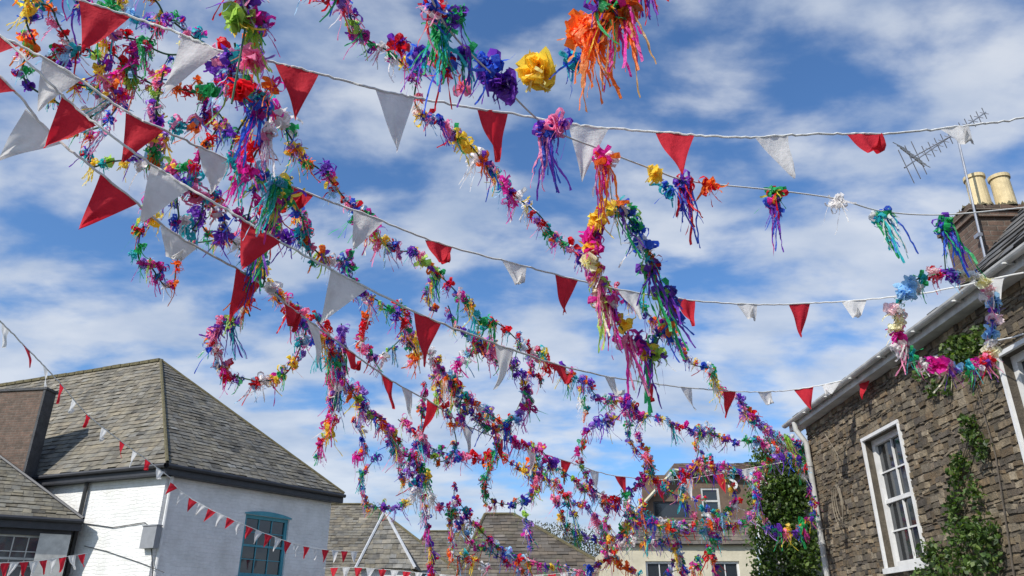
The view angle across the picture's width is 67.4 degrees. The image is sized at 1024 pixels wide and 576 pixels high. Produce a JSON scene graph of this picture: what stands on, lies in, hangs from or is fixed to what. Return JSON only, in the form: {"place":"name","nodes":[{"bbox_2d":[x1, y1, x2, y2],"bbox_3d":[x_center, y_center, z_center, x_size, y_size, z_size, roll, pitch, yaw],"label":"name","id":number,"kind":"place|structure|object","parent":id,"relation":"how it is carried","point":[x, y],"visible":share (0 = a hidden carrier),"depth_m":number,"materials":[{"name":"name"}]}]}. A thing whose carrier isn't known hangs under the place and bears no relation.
{"place":"outdoors","nodes":[
{"label":"outdoors","id":0,"kind":"place"},
{"bbox_2d":[445,335,545,454],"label":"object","id":1,"kind":"object","parent":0,"point":[526,391],"visible":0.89,"depth_m":10.61,"materials":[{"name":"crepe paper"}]},
{"bbox_2d":[283,176,502,430],"bbox_3d":[-1.202,0.640,9.149,0.500,1.000,6.137,-7,-25,16],"label":"ribbon garland","id":2,"kind":"object","parent":1,"relation":"hanging from","point":[347,265],"visible":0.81,"depth_m":8.64,"materials":[{"name":"plastic"}]},
{"bbox_2d":[288,224,316,271],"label":"ribbon garland","id":3,"kind":"object","parent":2,"relation":"hanging from","point":[306,240],"visible":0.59,"depth_m":7.23,"materials":[{"name":"plastic"}]},
{"bbox_2d":[349,298,378,355],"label":"ribbon garland","id":4,"kind":"object","parent":2,"relation":"hanging from","point":[365,321],"visible":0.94,"depth_m":8.37,"materials":[{"name":"plastic"}]},
{"bbox_2d":[354,299,412,384],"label":"ribbon hoop","id":5,"kind":"object","parent":2,"relation":"hanging from","point":[383,356],"visible":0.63,"depth_m":9.60,"materials":[{"name":"plastic"}]},
{"bbox_2d":[401,328,429,378],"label":"ribbon garland","id":6,"kind":"object","parent":2,"relation":"hanging from","point":[415,341],"visible":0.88,"depth_m":9.17,"materials":[{"name":"plastic"}]},
{"bbox_2d":[428,354,450,399],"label":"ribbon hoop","id":7,"kind":"object","parent":2,"relation":"hanging from","point":[437,378],"visible":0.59,"depth_m":10.58,"materials":[{"name":"fabric"}]},
{"bbox_2d":[453,393,473,435],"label":"ribbon garland","id":8,"kind":"object","parent":2,"relation":"hanging from","point":[457,423],"visible":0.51,"depth_m":10.84,"materials":[{"name":"fabric"}]},
{"bbox_2d":[494,419,741,543],"bbox_3d":[1.911,3.704,13.786,6.941,1.448,0.957,22,-32,-40],"label":"ribbon garland","id":9,"kind":"object","parent":2,"relation":"hanging from","point":[552,465],"visible":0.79,"depth_m":13.62,"materials":[{"name":"fabric"}]},
{"bbox_2d":[560,491,579,534],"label":"ribbon garland","id":10,"kind":"object","parent":9,"relation":"hanging from","point":[572,513],"visible":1,"depth_m":13.71,"materials":[{"name":"fabric"}]},
{"bbox_2d":[545,494,638,554],"bbox_3d":[1.479,4.329,14.053,1.796,1.084,0.392,4,-24,-8],"label":"ribbon hoop","id":11,"kind":"object","parent":9,"relation":"hanging from","point":[632,514],"visible":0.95,"depth_m":14.02,"materials":[{"name":"fabric"}]},
{"bbox_2d":[637,497,650,556],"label":"ribbon garland","id":12,"kind":"object","parent":11,"relation":"hanging from","point":[641,510],"visible":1,"depth_m":14.18,"materials":[{"name":"plastic"}]},
{"bbox_2d":[598,520,732,575],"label":"ribbon garland","id":13,"kind":"object","parent":9,"relation":"hanging from","point":[632,570],"visible":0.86,"depth_m":14.91,"materials":[{"name":"fabric"}]},
{"bbox_2d":[637,508,760,542],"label":"ribbon garland","id":14,"kind":"object","parent":9,"relation":"hanging from","point":[743,523],"visible":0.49,"depth_m":15.46,"materials":[{"name":"fabric"}]},
{"bbox_2d":[623,534,687,575],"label":"ribbon garland","id":15,"kind":"object","parent":14,"relation":"hanging from","point":[661,541],"visible":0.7,"depth_m":15.10,"materials":[{"name":"fabric"}]},
{"bbox_2d":[667,531,684,573],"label":"ribbon garland","id":16,"kind":"object","parent":14,"relation":"hanging from","point":[677,543],"visible":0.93,"depth_m":15.18,"materials":[{"name":"fabric"}]},
{"bbox_2d":[705,531,725,575],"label":"ribbon garland","id":17,"kind":"object","parent":14,"relation":"hanging from","point":[713,564],"visible":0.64,"depth_m":15.43,"materials":[{"name":"fabric"}]},
{"bbox_2d":[698,469,738,527],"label":"ribbon garland","id":18,"kind":"object","parent":9,"relation":"hanging from","point":[712,511],"visible":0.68,"depth_m":15.42,"materials":[{"name":"fabric"}]},
{"bbox_2d":[676,453,742,534],"bbox_3d":[3.981,4.054,15.063,1.524,1.494,0.794,11,-26,-23],"label":"ribbon hoop","id":19,"kind":"object","parent":18,"relation":"attached to","point":[682,489],"visible":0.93,"depth_m":14.99,"materials":[{"name":"fabric"}]},
{"bbox_2d":[663,459,759,494],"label":"ribbon garland","id":20,"kind":"object","parent":19,"relation":"hanging from","point":[730,469],"visible":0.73,"depth_m":15.15,"materials":[{"name":"fabric"}]},
{"bbox_2d":[441,306,532,386],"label":"ribbon garland","id":21,"kind":"object","parent":1,"relation":"hanging from","point":[493,359],"visible":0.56,"depth_m":10.32,"materials":[{"name":"crepe paper"}]},
{"bbox_2d":[0,0,1023,573],"label":"sky","id":22,"kind":"structure","parent":0,"point":[750,68],"materials":[{"name":"blue"}]},
{"bbox_2d":[557,0,668,112],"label":"ribbon tassel","id":23,"kind":"object","parent":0,"point":[589,33],"visible":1,"depth_m":4.06,"materials":[{"name":"crepe paper"}]},
{"label":"ground","id":24,"kind":"structure","parent":0,"visible":0},
{"bbox_2d":[0,387,84,575],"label":"terraced house","id":25,"kind":"structure","parent":24,"relation":"on","point":[38,521],"depth_m":21.51,"materials":[{"name":"stone"}]},
{"bbox_2d":[0,534,38,575],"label":"window","id":26,"kind":"structure","parent":25,"relation":"in","point":[13,548],"depth_m":20.61,"materials":[{"name":"white paint"}]},
{"bbox_2d":[0,553,86,575],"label":"bunting string","id":27,"kind":"object","parent":25,"relation":"attached to","point":[13,565],"visible":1,"depth_m":18.13,"materials":[{"name":"red fabric"}]},
{"bbox_2d":[355,511,422,575],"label":"house gable","id":28,"kind":"structure","parent":24,"relation":"on","point":[385,547],"depth_m":31.70,"materials":[{"name":"stone"}]},
{"bbox_2d":[325,503,456,575],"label":"slate roofed house","id":29,"kind":"structure","parent":24,"relation":"on","point":[351,528],"depth_m":36.67,"materials":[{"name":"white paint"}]},
{"bbox_2d":[420,530,467,567],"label":"slate roofed house","id":30,"kind":"structure","parent":24,"relation":"on","point":[440,541],"depth_m":42.11,"materials":[{"name":"grey stone"}]},
{"bbox_2d":[454,512,597,575],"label":"shingled house","id":31,"kind":"structure","parent":24,"relation":"on","point":[505,529],"depth_m":29.86,"materials":[{"name":"stone"}]},
{"bbox_2d":[535,520,602,556],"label":"deciduous tree","id":32,"kind":"object","parent":24,"relation":"on","point":[567,538],"visible":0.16,"depth_m":52.02,"materials":[{"name":"green plant"}]},
{"bbox_2d":[563,526,613,555],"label":"deciduous tree","id":33,"kind":"object","parent":24,"relation":"on","point":[589,535],"visible":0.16,"depth_m":50.08,"materials":[{"name":"green plant"}]},
{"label":"pavement","id":34,"kind":"structure","parent":0,"visible":0},
{"bbox_2d":[595,463,757,575],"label":"rendered shop","id":35,"kind":"structure","parent":34,"relation":"on","point":[732,560],"depth_m":25.19,"materials":[{"name":"white paint"}]},
{"bbox_2d":[645,561,673,575],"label":"window","id":36,"kind":"structure","parent":35,"relation":"in","point":[653,568],"depth_m":24.60,"materials":[{"name":"white paint"}]},
{"bbox_2d":[653,502,688,517],"bbox_3d":[5.449,7.610,26.353,1.200,0.543,0.060,0,-24,0],"label":"window","id":37,"kind":"structure","parent":35,"relation":"in","point":[661,509],"depth_m":26.37,"materials":[{"name":"glass"}]},
{"bbox_2d":[700,488,720,516],"bbox_3d":[6.832,7.362,26.403,0.757,0.961,0.170,0,-24,0],"label":"window","id":38,"kind":"structure","parent":35,"relation":"in","point":[713,500],"depth_m":26.50,"materials":[{"name":"white paint"}]},
{"bbox_2d":[711,561,739,575],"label":"window","id":39,"kind":"structure","parent":35,"relation":"in","point":[731,567],"depth_m":24.58,"materials":[{"name":"white paint"}]},
{"bbox_2d":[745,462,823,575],"bbox_3d":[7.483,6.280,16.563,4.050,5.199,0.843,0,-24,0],"label":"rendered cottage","id":40,"kind":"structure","parent":34,"relation":"on","point":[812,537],"depth_m":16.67,"materials":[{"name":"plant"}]},
{"bbox_2d":[742,435,823,575],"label":"climbing ivy","id":41,"kind":"object","parent":40,"relation":"attached to","point":[791,493],"visible":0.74,"depth_m":16.52,"materials":[{"name":"green plant"}]},
{"bbox_2d":[782,172,1023,575],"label":"stone house","id":42,"kind":"structure","parent":34,"relation":"on","point":[878,459],"depth_m":10.64,"materials":[{"name":"brown stone"}]},
{"bbox_2d":[0,75,782,500],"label":"bunting string","id":43,"kind":"object","parent":42,"relation":"attached to","point":[30,131],"visible":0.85,"depth_m":5.84,"materials":[{"name":"red fabric"}]},
{"bbox_2d":[409,381,458,468],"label":"ribbon hoop","id":44,"kind":"object","parent":43,"relation":"hanging from","point":[421,408],"visible":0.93,"depth_m":10.83,"materials":[{"name":"fabric"}]},
{"bbox_2d":[483,431,501,467],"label":"ribbon garland","id":45,"kind":"object","parent":43,"relation":"hanging from","point":[490,453],"visible":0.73,"depth_m":11.89,"materials":[{"name":"fabric"}]},
{"bbox_2d":[477,454,542,518],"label":"ribbon hoop","id":46,"kind":"object","parent":43,"relation":"hanging from","point":[524,500],"visible":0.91,"depth_m":12.77,"materials":[{"name":"fabric"}]},
{"bbox_2d":[527,454,544,506],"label":"ribbon garland","id":47,"kind":"object","parent":46,"relation":"hanging from","point":[539,467],"visible":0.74,"depth_m":12.96,"materials":[{"name":"fabric"}]},
{"bbox_2d":[0,34,1023,336],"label":"bunting string","id":48,"kind":"object","parent":42,"relation":"attached to","point":[140,134],"visible":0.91,"depth_m":6.62,"materials":[{"name":"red fabric"}]},
{"bbox_2d":[143,64,370,433],"bbox_3d":[-2.416,0.224,8.188,0.602,1.368,6.308,-3,-24,6],"label":"ribbon garland","id":49,"kind":"object","parent":48,"relation":"hanging from","point":[153,155],"visible":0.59,"depth_m":6.67,"materials":[{"name":"paper"}]},
{"bbox_2d":[94,0,232,152],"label":"ribbon garland","id":50,"kind":"object","parent":49,"relation":"on","point":[179,89],"visible":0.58,"depth_m":6.57,"materials":[{"name":"plastic"}]},
{"bbox_2d":[69,39,215,189],"bbox_3d":[-3.106,-1.446,6.411,1.112,0.996,0.945,0,-24,0],"label":"ribbon garland","id":51,"kind":"object","parent":50,"relation":"hanging from","point":[176,125],"visible":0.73,"depth_m":6.58,"materials":[{"name":"plastic"}]},
{"bbox_2d":[49,0,191,101],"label":"ribbon garland","id":52,"kind":"object","parent":51,"relation":"hanging from","point":[117,35],"visible":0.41,"depth_m":6.09,"materials":[{"name":"plastic"}]},
{"bbox_2d":[19,0,167,124],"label":"ribbon garland","id":53,"kind":"object","parent":52,"relation":"hanging from","point":[52,8],"visible":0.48,"depth_m":6.09,"materials":[{"name":"plastic"}]},
{"bbox_2d":[6,0,130,145],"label":"ribbon garland","id":54,"kind":"object","parent":53,"relation":"hanging from","point":[28,14],"visible":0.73,"depth_m":5.83,"materials":[{"name":"paper"}]},
{"bbox_2d":[125,118,226,284],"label":"ribbon garland","id":55,"kind":"object","parent":51,"relation":"hanging from","point":[189,166],"visible":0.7,"depth_m":7.09,"materials":[{"name":"plastic"}]},
{"bbox_2d":[146,238,216,305],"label":"ribbon garland","id":56,"kind":"object","parent":55,"relation":"hanging from","point":[172,285],"visible":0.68,"depth_m":7.54,"materials":[{"name":"plastic"}]},
{"bbox_2d":[162,197,191,236],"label":"ribbon garland","id":57,"kind":"object","parent":49,"relation":"hanging from","point":[175,222],"visible":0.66,"depth_m":6.46,"materials":[{"name":"plastic"}]},
{"bbox_2d":[223,270,260,332],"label":"ribbon garland","id":58,"kind":"object","parent":49,"relation":"hanging from","point":[243,311],"visible":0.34,"depth_m":7.42,"materials":[{"name":"paper"}]},
{"bbox_2d":[180,170,313,263],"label":"ribbon garland","id":59,"kind":"object","parent":49,"relation":"hanging from","point":[287,237],"visible":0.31,"depth_m":7.27,"materials":[{"name":"plastic"}]},
{"bbox_2d":[179,202,208,240],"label":"ribbon garland","id":60,"kind":"object","parent":59,"relation":"hanging from","point":[198,211],"visible":0.81,"depth_m":6.87,"materials":[{"name":"plastic"}]},
{"bbox_2d":[194,302,313,405],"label":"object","id":61,"kind":"object","parent":49,"relation":"hanging from","point":[212,336],"visible":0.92,"depth_m":7.97,"materials":[{"name":"plastic"}]},
{"bbox_2d":[308,310,345,467],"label":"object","id":62,"kind":"object","parent":49,"relation":"hanging from","point":[335,388],"visible":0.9,"depth_m":9.27,"materials":[{"name":"plastic"}]},
{"bbox_2d":[327,336,348,384],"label":"ribbon garland","id":63,"kind":"object","parent":49,"relation":"hanging from","point":[339,372],"visible":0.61,"depth_m":9.37,"materials":[{"name":"plastic"}]},
{"bbox_2d":[351,416,369,480],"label":"ribbon garland","id":64,"kind":"object","parent":49,"relation":"hanging from","point":[361,453],"visible":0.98,"depth_m":10.79,"materials":[{"name":"fabric"}]},
{"bbox_2d":[332,323,406,469],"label":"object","id":65,"kind":"object","parent":49,"relation":"hanging from","point":[390,431],"visible":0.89,"depth_m":10.03,"materials":[{"name":"plastic"}]},
{"bbox_2d":[368,413,530,575],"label":"ribbon garland","id":66,"kind":"object","parent":49,"relation":"hanging from","point":[425,474],"visible":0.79,"depth_m":12.66,"materials":[{"name":"fabric"}]},
{"bbox_2d":[355,451,423,524],"bbox_3d":[-1.904,3.128,11.975,1.071,1.079,0.504,0,-24,0],"label":"ribbon hoop","id":67,"kind":"object","parent":66,"relation":"hanging from","point":[409,500],"visible":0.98,"depth_m":11.97,"materials":[{"name":"fabric"}]},
{"bbox_2d":[393,460,409,496],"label":"ribbon garland","id":68,"kind":"object","parent":66,"relation":"hanging from","point":[402,479],"visible":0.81,"depth_m":11.77,"materials":[{"name":"fabric"}]},
{"bbox_2d":[417,468,440,575],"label":"ribbon garland","id":69,"kind":"object","parent":66,"relation":"hanging from","point":[427,526],"visible":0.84,"depth_m":13.06,"materials":[{"name":"fabric"}]},
{"bbox_2d":[446,482,458,544],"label":"ribbon garland","id":70,"kind":"object","parent":66,"relation":"hanging from","point":[453,500],"visible":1,"depth_m":12.75,"materials":[{"name":"fabric"}]},
{"bbox_2d":[398,413,603,542],"bbox_3d":[0.025,3.464,13.166,0.565,1.484,5.754,-19,-30,36],"label":"ribbon garland","id":71,"kind":"object","parent":66,"relation":"hanging from","point":[594,519],"visible":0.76,"depth_m":13.17,"materials":[{"name":"crepe paper"}]},
{"bbox_2d":[446,523,491,575],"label":"ribbon garland","id":72,"kind":"object","parent":71,"relation":"hanging from","point":[468,560],"visible":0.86,"depth_m":14.47,"materials":[{"name":"plastic"}]},
{"bbox_2d":[446,494,639,575],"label":"ribbon garland","id":73,"kind":"object","parent":66,"relation":"hanging from","point":[530,563],"visible":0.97,"depth_m":14.04,"materials":[{"name":"fabric"}]},
{"bbox_2d":[518,510,538,556],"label":"ribbon garland","id":74,"kind":"object","parent":73,"relation":"hanging from","point":[527,533],"visible":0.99,"depth_m":13.78,"materials":[{"name":"fabric"}]},
{"bbox_2d":[155,12,430,271],"bbox_3d":[-1.672,-0.965,6.892,0.485,0.859,3.836,-8,-25,18],"label":"ribbon garland","id":75,"kind":"object","parent":48,"relation":"hanging from","point":[281,122],"visible":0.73,"depth_m":6.69,"materials":[{"name":"plastic"}]},
{"bbox_2d":[426,261,804,464],"bbox_3d":[2.123,1.809,12.144,1.204,0.972,10.317,-20,-31,38],"label":"ribbon garland","id":76,"kind":"object","parent":75,"relation":"hanging from","point":[490,323],"visible":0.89,"depth_m":11.27,"materials":[{"name":"fabric"}]},
{"bbox_2d":[420,272,440,317],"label":"ribbon garland","id":77,"kind":"object","parent":76,"relation":"hanging from","point":[434,307],"visible":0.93,"depth_m":8.64,"materials":[{"name":"plastic"}]},
{"bbox_2d":[524,356,543,391],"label":"ribbon garland","id":78,"kind":"object","parent":76,"relation":"hanging from","point":[537,375],"visible":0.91,"depth_m":10.50,"materials":[{"name":"fabric"}]},
{"bbox_2d":[576,385,590,424],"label":"ribbon garland","id":79,"kind":"object","parent":76,"relation":"hanging from","point":[582,400],"visible":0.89,"depth_m":11.68,"materials":[{"name":"fabric"}]},
{"bbox_2d":[491,170,801,458],"bbox_3d":[2.677,1.094,11.426,0.488,1.318,10.091,-15,-28,30],"label":"ribbon garland","id":80,"kind":"object","parent":76,"relation":"hanging from","point":[513,195],"visible":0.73,"depth_m":9.63,"materials":[{"name":"crepe paper"}]},
{"bbox_2d":[622,394,706,508],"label":"ribbon garland","id":81,"kind":"object","parent":76,"relation":"hanging from","point":[655,480],"visible":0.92,"depth_m":12.94,"materials":[{"name":"fabric"}]},
{"bbox_2d":[571,412,653,519],"bbox_3d":[1.655,3.003,12.937,1.522,1.657,0.944,19,-30,-36],"label":"ribbon hoop","id":82,"kind":"object","parent":81,"relation":"hanging from","point":[607,419],"visible":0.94,"depth_m":12.96,"materials":[{"name":"fabric"}]},
{"bbox_2d":[691,429,704,474],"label":"ribbon garland","id":83,"kind":"object","parent":76,"relation":"hanging from","point":[697,459],"visible":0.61,"depth_m":13.78,"materials":[{"name":"plastic"}]},
{"bbox_2d":[736,395,805,460],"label":"ribbon garland","id":84,"kind":"object","parent":76,"relation":"hanging from","point":[792,444],"visible":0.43,"depth_m":14.58,"materials":[{"name":"fabric"}]},
{"bbox_2d":[749,451,823,551],"bbox_3d":[4.787,3.744,13.522,1.431,1.658,0.746,10,-26,-22],"label":"ribbon hoop","id":85,"kind":"object","parent":76,"relation":"hanging from","point":[788,531],"visible":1,"depth_m":13.52,"materials":[{"name":"fabric"}]},
{"bbox_2d":[1,36,1023,417],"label":"bunting string","id":86,"kind":"object","parent":42,"relation":"attached to","point":[163,186],"visible":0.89,"depth_m":5.78,"materials":[{"name":"red fabric"}]},
{"bbox_2d":[386,0,1023,277],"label":"tassel line","id":87,"kind":"object","parent":42,"relation":"attached to","point":[536,71],"visible":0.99,"depth_m":5.43,"materials":[{"name":"crepe paper"}]},
{"bbox_2d":[294,0,502,201],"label":"ribbon garland","id":88,"kind":"object","parent":87,"relation":"hanging from","point":[457,136],"visible":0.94,"depth_m":6.58,"materials":[{"name":"plastic"}]},
{"bbox_2d":[76,0,1023,180],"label":"bunting string","id":89,"kind":"object","parent":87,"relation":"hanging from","point":[99,23],"visible":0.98,"depth_m":5.70,"materials":[{"name":"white fabric"}]},
{"bbox_2d":[205,0,309,308],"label":"ribbon garland","id":90,"kind":"object","parent":89,"relation":"hanging from","point":[243,169],"visible":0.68,"depth_m":5.40,"materials":[{"name":"plastic"}]},
{"bbox_2d":[205,36,275,238],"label":"ribbon garland","id":91,"kind":"object","parent":90,"relation":"hanging from","point":[230,154],"visible":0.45,"depth_m":5.68,"materials":[{"name":"plastic"}]},
{"bbox_2d":[196,0,288,240],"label":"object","id":92,"kind":"object","parent":90,"relation":"hanging from","point":[235,15],"visible":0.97,"depth_m":5.07,"materials":[{"name":"paper"}]},
{"bbox_2d":[578,179,674,396],"bbox_3d":[1.009,-0.026,7.017,0.505,1.969,1.305,-15,-28,31],"label":"ribbon hoop","id":93,"kind":"object","parent":87,"relation":"hanging from","point":[600,299],"visible":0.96,"depth_m":6.83,"materials":[{"name":"plastic"}]},
{"bbox_2d":[608,195,695,414],"bbox_3d":[1.180,0.126,6.930,0.579,1.780,1.186,-16,-29,32],"label":"ribbon hoop","id":94,"kind":"object","parent":87,"relation":"hanging from","point":[663,296],"visible":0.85,"depth_m":7.06,"materials":[{"name":"plastic"}]},
{"bbox_2d":[882,239,1005,392],"bbox_3d":[4.120,0.214,7.228,1.381,1.508,0.628,9,-26,-19],"label":"ribbon hoop","id":95,"kind":"object","parent":87,"relation":"hanging from","point":[910,287],"visible":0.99,"depth_m":7.17,"materials":[{"name":"plastic"}]},
{"bbox_2d":[860,419,928,573],"bbox_3d":[5.745,3.135,11.466,0.230,2.060,1.320,0,-24,0],"label":"window","id":96,"kind":"structure","parent":42,"relation":"in","point":[904,528],"depth_m":11.65,"materials":[{"name":"white paint"}]},
{"bbox_2d":[893,108,987,256],"bbox_3d":[6.107,-1.443,10.552,1.971,2.921,0.364,4,-24,-9],"label":"television antenna","id":97,"kind":"object","parent":42,"relation":"attached to","point":[979,235],"visible":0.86,"depth_m":10.58,"materials":[{"name":"metal"}]},
{"bbox_2d":[910,380,1003,575],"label":"climbing ivy","id":98,"kind":"object","parent":42,"relation":"attached to","point":[967,529],"visible":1,"depth_m":9.41,"materials":[{"name":"green plant"}]},
{"bbox_2d":[911,324,1014,575],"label":"climbing ivy","id":99,"kind":"object","parent":42,"relation":"attached to","point":[958,354],"visible":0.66,"depth_m":9.50,"materials":[{"name":"green plant"}]},
{"bbox_2d":[996,338,1023,461],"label":"window","id":100,"kind":"structure","parent":42,"relation":"in","point":[1017,360],"depth_m":8.76,"materials":[{"name":"white paint"}]},
{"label":"pavement","id":101,"kind":"structure","parent":0,"visible":0},
{"bbox_2d":[0,358,345,575],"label":"white house","id":102,"kind":"structure","parent":101,"relation":"on","point":[194,441],"depth_m":23.14,"materials":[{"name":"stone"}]},
{"bbox_2d":[0,321,170,479],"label":"bunting string","id":103,"kind":"object","parent":102,"relation":"attached to","point":[6,330],"visible":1,"depth_m":16.05,"materials":[{"name":"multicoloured fabric"}]},
{"bbox_2d":[166,480,356,562],"bbox_3d":[-6.813,6.699,21.762,5.925,1.872,0.527,19,-30,-36],"label":"bunting string","id":104,"kind":"object","parent":102,"relation":"attached to","point":[210,512],"visible":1,"depth_m":21.19,"materials":[{"name":"red fabric"}]},
{"bbox_2d":[238,514,287,575],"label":"window","id":105,"kind":"structure","parent":102,"relation":"in","point":[255,560],"depth_m":23.43,"materials":[{"name":"teal paint"}]},
{"bbox_2d":[307,567,607,575],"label":"bunting string","id":106,"kind":"object","parent":102,"relation":"attached to","point":[369,571],"visible":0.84,"depth_m":23.98,"materials":[{"name":"red fabric"}]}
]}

